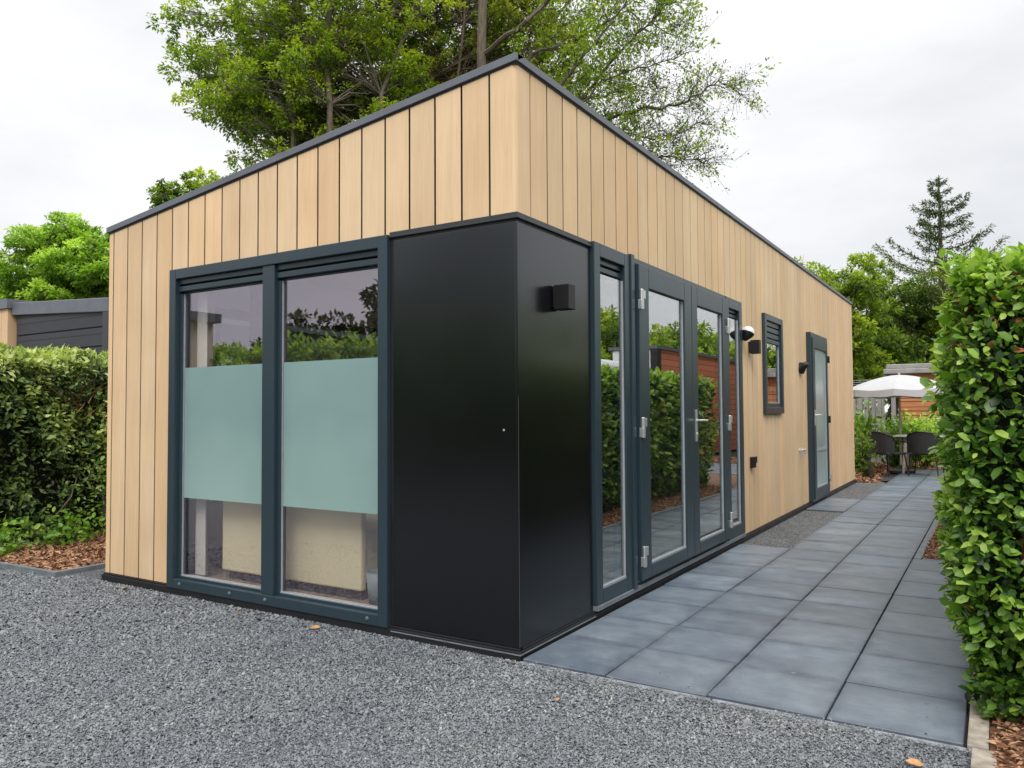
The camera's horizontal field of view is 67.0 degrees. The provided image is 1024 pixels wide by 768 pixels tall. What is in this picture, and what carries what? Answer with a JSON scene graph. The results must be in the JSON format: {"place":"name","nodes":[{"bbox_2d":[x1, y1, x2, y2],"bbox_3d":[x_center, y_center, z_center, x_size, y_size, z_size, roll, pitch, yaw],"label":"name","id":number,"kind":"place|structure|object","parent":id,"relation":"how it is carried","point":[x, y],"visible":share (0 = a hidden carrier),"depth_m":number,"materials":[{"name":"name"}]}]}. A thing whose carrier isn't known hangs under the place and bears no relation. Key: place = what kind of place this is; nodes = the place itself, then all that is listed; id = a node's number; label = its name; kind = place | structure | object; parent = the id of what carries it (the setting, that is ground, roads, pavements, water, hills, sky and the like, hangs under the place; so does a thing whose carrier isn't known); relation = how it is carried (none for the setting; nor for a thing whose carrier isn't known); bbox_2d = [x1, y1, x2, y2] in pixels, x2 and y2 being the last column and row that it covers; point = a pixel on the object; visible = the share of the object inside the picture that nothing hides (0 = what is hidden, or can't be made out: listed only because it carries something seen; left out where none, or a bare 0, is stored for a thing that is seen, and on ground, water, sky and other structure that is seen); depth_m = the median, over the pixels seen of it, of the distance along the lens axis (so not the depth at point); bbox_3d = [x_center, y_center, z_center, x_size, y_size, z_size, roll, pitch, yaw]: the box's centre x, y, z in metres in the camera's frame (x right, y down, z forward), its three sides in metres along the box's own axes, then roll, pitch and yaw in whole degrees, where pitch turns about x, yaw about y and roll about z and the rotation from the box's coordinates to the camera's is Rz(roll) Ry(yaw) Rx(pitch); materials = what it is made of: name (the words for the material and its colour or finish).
{"place":"outdoors","nodes":[
{"label":"outdoors","id":0,"kind":"place"},
{"bbox_2d":[0,568,971,767],"bbox_3d":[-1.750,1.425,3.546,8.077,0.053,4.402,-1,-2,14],"label":"gravel stones","id":1,"kind":"object","parent":0,"point":[500,707],"visible":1,"depth_m":3.41,"materials":[{"name":"grey gravel"}]},
{"bbox_2d":[906,758,923,765],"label":"fallen leaf","id":2,"kind":"object","parent":1,"relation":"on","point":[914,761],"visible":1,"depth_m":2.77,"materials":[{"name":"orange plant"}]},
{"bbox_2d":[0,460,1023,767],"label":"mulch bed","id":3,"kind":"object","parent":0,"point":[992,730],"visible":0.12,"depth_m":3.06,"materials":[{"name":"brown wood"}]},
{"bbox_2d":[0,511,44,556],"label":"ground plant","id":4,"kind":"object","parent":3,"relation":"on","point":[5,537],"visible":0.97,"depth_m":7.11,"materials":[{"name":"green plant"}]},
{"bbox_2d":[0,527,105,570],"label":"bark chips","id":5,"kind":"object","parent":3,"relation":"on","point":[97,545],"visible":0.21,"depth_m":6.90,"materials":[{"name":"brown wood"}]},
{"bbox_2d":[11,493,105,548],"bbox_3d":[-4.367,1.347,7.606,0.702,0.520,0.899,0,-2,4],"label":"ground plant","id":6,"kind":"object","parent":3,"relation":"on","point":[69,529],"visible":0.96,"depth_m":7.55,"materials":[{"name":"green plant"}]},
{"bbox_2d":[72,429,106,534],"bbox_3d":[-4.191,0.973,8.114,0.647,1.225,0.630,-2,-2,32],"label":"climbing plant","id":7,"kind":"object","parent":3,"relation":"on","point":[103,504],"visible":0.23,"depth_m":8.01,"materials":[{"name":"green plant"}]},
{"bbox_2d":[0,342,303,544],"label":"clipped hedge","id":8,"kind":"object","parent":3,"relation":"on","point":[51,443],"visible":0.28,"depth_m":7.84,"materials":[{"name":"green plant"}]},
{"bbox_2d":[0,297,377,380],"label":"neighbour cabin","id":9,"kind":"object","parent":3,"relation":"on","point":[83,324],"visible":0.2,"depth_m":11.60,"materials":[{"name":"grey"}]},
{"bbox_2d":[145,0,468,186],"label":"ash tree","id":10,"kind":"object","parent":3,"relation":"on","point":[250,99],"visible":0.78,"depth_m":14.34,"materials":[{"name":"green plant"}]},
{"bbox_2d":[477,0,780,189],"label":"airy tree","id":11,"kind":"object","parent":3,"relation":"on","point":[586,70],"visible":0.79,"depth_m":14.04,"materials":[{"name":"green plant"}]},
{"bbox_2d":[854,419,876,477],"bbox_3d":[6.559,1.203,14.374,0.493,1.117,0.681,-1,-2,14],"label":"stemmed shrub","id":12,"kind":"object","parent":3,"relation":"on","point":[865,464],"visible":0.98,"depth_m":14.33,"materials":[{"name":"green plant"}]},
{"bbox_2d":[853,380,885,462],"bbox_3d":[7.123,0.928,19.265,3.910,1.975,0.150,-2,-2,32],"label":"board fence","id":13,"kind":"object","parent":3,"relation":"on","point":[877,406],"visible":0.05,"depth_m":18.30,"materials":[{"name":"wood"}]},
{"bbox_2d":[854,407,884,470],"bbox_3d":[6.977,1.167,16.064,1.332,1.372,1.339,-2,-2,32],"label":"garden shrub","id":14,"kind":"object","parent":3,"relation":"on","point":[867,427],"visible":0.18,"depth_m":15.76,"materials":[{"name":"green plant"}]},
{"bbox_2d":[854,400,885,452],"bbox_3d":[7.274,1.140,17.477,2.184,1.565,1.670,-2,-2,32],"label":"garden shrub","id":15,"kind":"object","parent":3,"relation":"on","point":[871,422],"visible":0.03,"depth_m":16.97,"materials":[{"name":"green plant"}]},
{"bbox_2d":[866,410,929,467],"bbox_3d":[8.475,1.236,17.006,1.145,1.398,1.392,-1,-2,12],"label":"garden shrub","id":16,"kind":"object","parent":3,"relation":"on","point":[894,460],"visible":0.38,"depth_m":16.77,"materials":[{"name":"green plant"}]},
{"bbox_2d":[855,461,944,482],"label":"bark chips","id":17,"kind":"object","parent":3,"relation":"on","point":[881,471],"visible":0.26,"depth_m":15.70,"materials":[{"name":"brown wood"}]},
{"bbox_2d":[903,409,944,467],"bbox_3d":[8.968,1.184,16.860,1.050,1.389,1.249,-2,-2,32],"label":"garden shrub","id":18,"kind":"object","parent":3,"relation":"on","point":[925,460],"visible":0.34,"depth_m":16.74,"materials":[{"name":"green plant"}]},
{"bbox_2d":[925,412,946,466],"bbox_3d":[9.540,1.233,16.769,1.163,1.398,1.113,-2,-2,32],"label":"garden shrub","id":19,"kind":"object","parent":3,"relation":"on","point":[936,416],"visible":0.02,"depth_m":16.81,"materials":[{"name":"green plant"}]},
{"bbox_2d":[920,242,1023,723],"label":"clipped hedge","id":20,"kind":"object","parent":3,"relation":"on","point":[977,366],"visible":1,"depth_m":3.15,"materials":[{"name":"green plant"}]},
{"bbox_2d":[922,523,1023,767],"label":"bark chips","id":21,"kind":"object","parent":3,"relation":"on","point":[998,721],"visible":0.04,"depth_m":2.98,"materials":[{"name":"brown wood"}]},
{"bbox_2d":[0,0,1023,412],"label":"sky","id":22,"kind":"structure","parent":0,"point":[868,102],"materials":[{"name":"white"}]},
{"bbox_2d":[523,469,970,746],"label":"path","id":23,"kind":"structure","parent":0,"point":[850,596],"depth_m":4.43,"materials":[{"name":"grey concrete"}]},
{"bbox_2d":[516,473,969,747],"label":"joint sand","id":24,"kind":"structure","parent":23,"relation":"on","point":[891,476],"depth_m":3.37,"materials":[{"name":"grey sand"}]},
{"bbox_2d":[868,431,909,476],"bbox_3d":[7.251,1.337,14.982,0.609,0.854,0.605,0,-2,-20],"label":"patio armchair","id":25,"kind":"object","parent":23,"relation":"on","point":[884,444],"visible":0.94,"depth_m":14.78,"materials":[{"name":"black wicker"}]},
{"bbox_2d":[853,373,943,473],"bbox_3d":[7.813,0.772,15.566,1.928,2.015,1.928,-1,-2,9],"label":"parasol","id":26,"kind":"object","parent":23,"relation":"on","point":[899,386],"visible":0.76,"depth_m":15.11,"materials":[{"name":"white fabric"}]},
{"bbox_2d":[893,434,944,473],"bbox_3d":[8.331,1.390,15.282,1.350,0.756,0.800,-2,-2,32],"label":"patio table","id":27,"kind":"object","parent":23,"relation":"on","point":[904,450],"visible":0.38,"depth_m":15.29,"materials":[{"name":"grey wood"}]},
{"bbox_2d":[907,431,943,475],"bbox_3d":[7.910,1.327,14.799,0.605,0.854,0.609,-2,-3,40],"label":"patio armchair","id":28,"kind":"object","parent":23,"relation":"on","point":[920,442],"visible":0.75,"depth_m":14.61,"materials":[{"name":"black wicker"}]},
{"bbox_2d":[742,482,883,548],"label":"gravel","id":29,"kind":"structure","parent":0,"point":[791,532],"depth_m":8.69,"materials":[{"name":"grey gravel"}]},
{"bbox_2d":[859,413,972,747],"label":"ground","id":30,"kind":"structure","parent":0,"point":[885,482],"depth_m":14.10,"materials":[{"name":"soil"}]},
{"bbox_2d":[0,562,105,576],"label":"kerb","id":31,"kind":"structure","parent":30,"relation":"on","point":[35,570],"depth_m":6.30,"materials":[{"name":"grey concrete"}]},
{"bbox_2d":[0,211,109,300],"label":"lime tree","id":32,"kind":"object","parent":30,"relation":"on","point":[71,258],"visible":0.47,"depth_m":19.91,"materials":[{"name":"green plant"}]},
{"bbox_2d":[146,166,220,207],"bbox_3d":[-8.882,-1.966,21.939,2.971,8.165,3.080,0,-2,-13],"label":"tree","id":33,"kind":"object","parent":30,"relation":"on","point":[164,193],"visible":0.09,"depth_m":21.46,"materials":[{"name":"green plant"}]},
{"bbox_2d":[347,0,601,100],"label":"oak tree","id":34,"kind":"object","parent":30,"relation":"on","point":[500,14],"visible":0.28,"depth_m":15.91,"materials":[{"name":"green plant"}]},
{"bbox_2d":[101,52,856,664],"bbox_3d":[1.487,0.051,9.847,3.946,3.233,11.449,-2,-2,32],"label":"holiday cabin","id":35,"kind":"object","parent":30,"relation":"on","point":[607,370],"visible":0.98,"depth_m":5.00,"materials":[{"name":"brown wood"}]},
{"bbox_2d":[195,291,209,575],"bbox_3d":[-2.265,0.234,5.654,0.132,2.300,0.035,-2,-2,32],"label":"curtain","id":36,"kind":"object","parent":35,"relation":"hanging from","point":[203,345],"visible":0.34,"depth_m":5.64,"materials":[{"name":"white fabric"}]},
{"bbox_2d":[250,284,262,363],"bbox_3d":[-1.922,0.239,5.835,0.182,2.300,0.039,-2,-2,32],"label":"curtain","id":37,"kind":"object","parent":35,"relation":"hanging from","point":[256,299],"depth_m":5.86,"materials":[{"name":"white fabric"}]},
{"bbox_2d":[166,235,390,627],"bbox_3d":[-1.579,0.290,5.069,2.072,2.280,0.113,-2,-2,32],"label":"window","id":38,"kind":"structure","parent":35,"relation":"in","point":[276,433],"depth_m":5.01,"materials":[{"name":"paint"}]},
{"bbox_2d":[214,308,377,500],"bbox_3d":[-2.004,0.211,7.856,0.120,1.700,2.500,-2,-2,32],"label":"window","id":39,"kind":"structure","parent":35,"relation":"in","point":[220,313],"depth_m":7.62,"materials":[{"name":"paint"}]},
{"bbox_2d":[223,501,377,599],"bbox_3d":[-1.055,1.045,5.925,1.340,0.714,1.725,-2,-2,32],"label":"bed base","id":40,"kind":"object","parent":35,"relation":"on","point":[332,552],"visible":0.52,"depth_m":5.07,"materials":[{"name":"beige fabric"}]},
{"bbox_2d":[366,568,377,605],"bbox_3d":[-0.810,1.260,4.795,0.190,0.200,0.190,-2,-2,32],"label":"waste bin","id":41,"kind":"object","parent":35,"relation":"in","point":[372,579],"visible":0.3,"depth_m":4.72,"materials":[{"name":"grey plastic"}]},
{"bbox_2d":[590,241,632,605],"bbox_3d":[0.619,0.243,5.031,0.104,2.255,0.552,-2,-2,32],"label":"window","id":42,"kind":"structure","parent":35,"relation":"in","point":[608,263],"depth_m":5.15,"materials":[{"name":"paint"}]},
{"bbox_2d":[635,264,694,580],"bbox_3d":[1.155,0.269,5.769,0.083,2.176,1.085,-2,-2,32],"label":"door","id":43,"kind":"structure","parent":35,"relation":"in","point":[647,280],"depth_m":5.57,"materials":[{"name":"paint"}]},
{"bbox_2d":[691,285,733,554],"bbox_3d":[1.733,0.297,6.658,0.122,2.176,1.022,-2,-2,32],"label":"door","id":44,"kind":"structure","parent":35,"relation":"in","point":[701,299],"depth_m":6.91,"materials":[{"name":"paint"}]},
{"bbox_2d":[725,296,744,540],"bbox_3d":[2.083,0.319,7.377,0.104,2.255,0.540,-2,-2,32],"label":"window","id":45,"kind":"structure","parent":35,"relation":"in","point":[734,308],"depth_m":7.51,"materials":[{"name":"paint"}]},
{"bbox_2d":[761,313,783,413],"bbox_3d":[2.922,-0.214,8.733,0.096,1.096,0.840,-2,-2,32],"label":"window","id":46,"kind":"structure","parent":35,"relation":"in","point":[772,327],"depth_m":8.73,"materials":[{"name":"paint"}]},
{"bbox_2d":[811,337,831,498],"bbox_3d":[4.328,0.466,10.794,0.149,2.168,1.090,-2,-2,32],"label":"door","id":47,"kind":"structure","parent":35,"relation":"in","point":[821,418],"depth_m":10.83,"materials":[{"name":"paint"}]},
{"bbox_2d":[516,661,971,755],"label":"kerb","id":48,"kind":"structure","parent":30,"relation":"on","point":[845,727],"depth_m":3.28,"materials":[{"name":"concrete"}]},
{"bbox_2d":[794,250,906,386],"bbox_3d":[9.940,-1.088,25.087,5.378,6.509,4.646,-2,-2,32],"label":"garden tree","id":49,"kind":"object","parent":30,"relation":"on","point":[856,290],"visible":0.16,"depth_m":24.08,"materials":[{"name":"green plant"}]},
{"bbox_2d":[863,399,898,432],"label":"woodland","id":50,"kind":"object","parent":30,"relation":"on","point":[885,403],"depth_m":30.33,"materials":[{"name":"plant"}]},
{"bbox_2d":[855,268,948,433],"bbox_3d":[15.248,-0.957,27.145,9.691,6.243,4.589,0,-2,-16],"label":"garden tree","id":51,"kind":"object","parent":30,"relation":"on","point":[913,312],"visible":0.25,"depth_m":26.20,"materials":[{"name":"green plant"}]},
{"bbox_2d":[883,363,944,459],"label":"garden shed","id":52,"kind":"structure","parent":30,"relation":"on","point":[914,406],"depth_m":19.58,"materials":[{"name":"brown wood"}]},
{"bbox_2d":[914,503,943,560],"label":"kerb","id":53,"kind":"structure","parent":30,"relation":"on","point":[920,552],"depth_m":7.29,"materials":[{"name":"grey concrete"}]},
{"bbox_2d":[864,175,1010,360],"bbox_3d":[14.944,-2.584,26.794,5.731,9.441,6.080,-2,-2,32],"label":"spruce tree","id":54,"kind":"object","parent":30,"relation":"on","point":[928,212],"visible":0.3,"depth_m":26.74,"materials":[{"name":"green plant"}]},
{"bbox_2d":[967,672,996,767],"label":"kerb","id":55,"kind":"structure","parent":30,"relation":"on","point":[978,744],"depth_m":2.96,"materials":[{"name":"grey concrete"}]}
]}

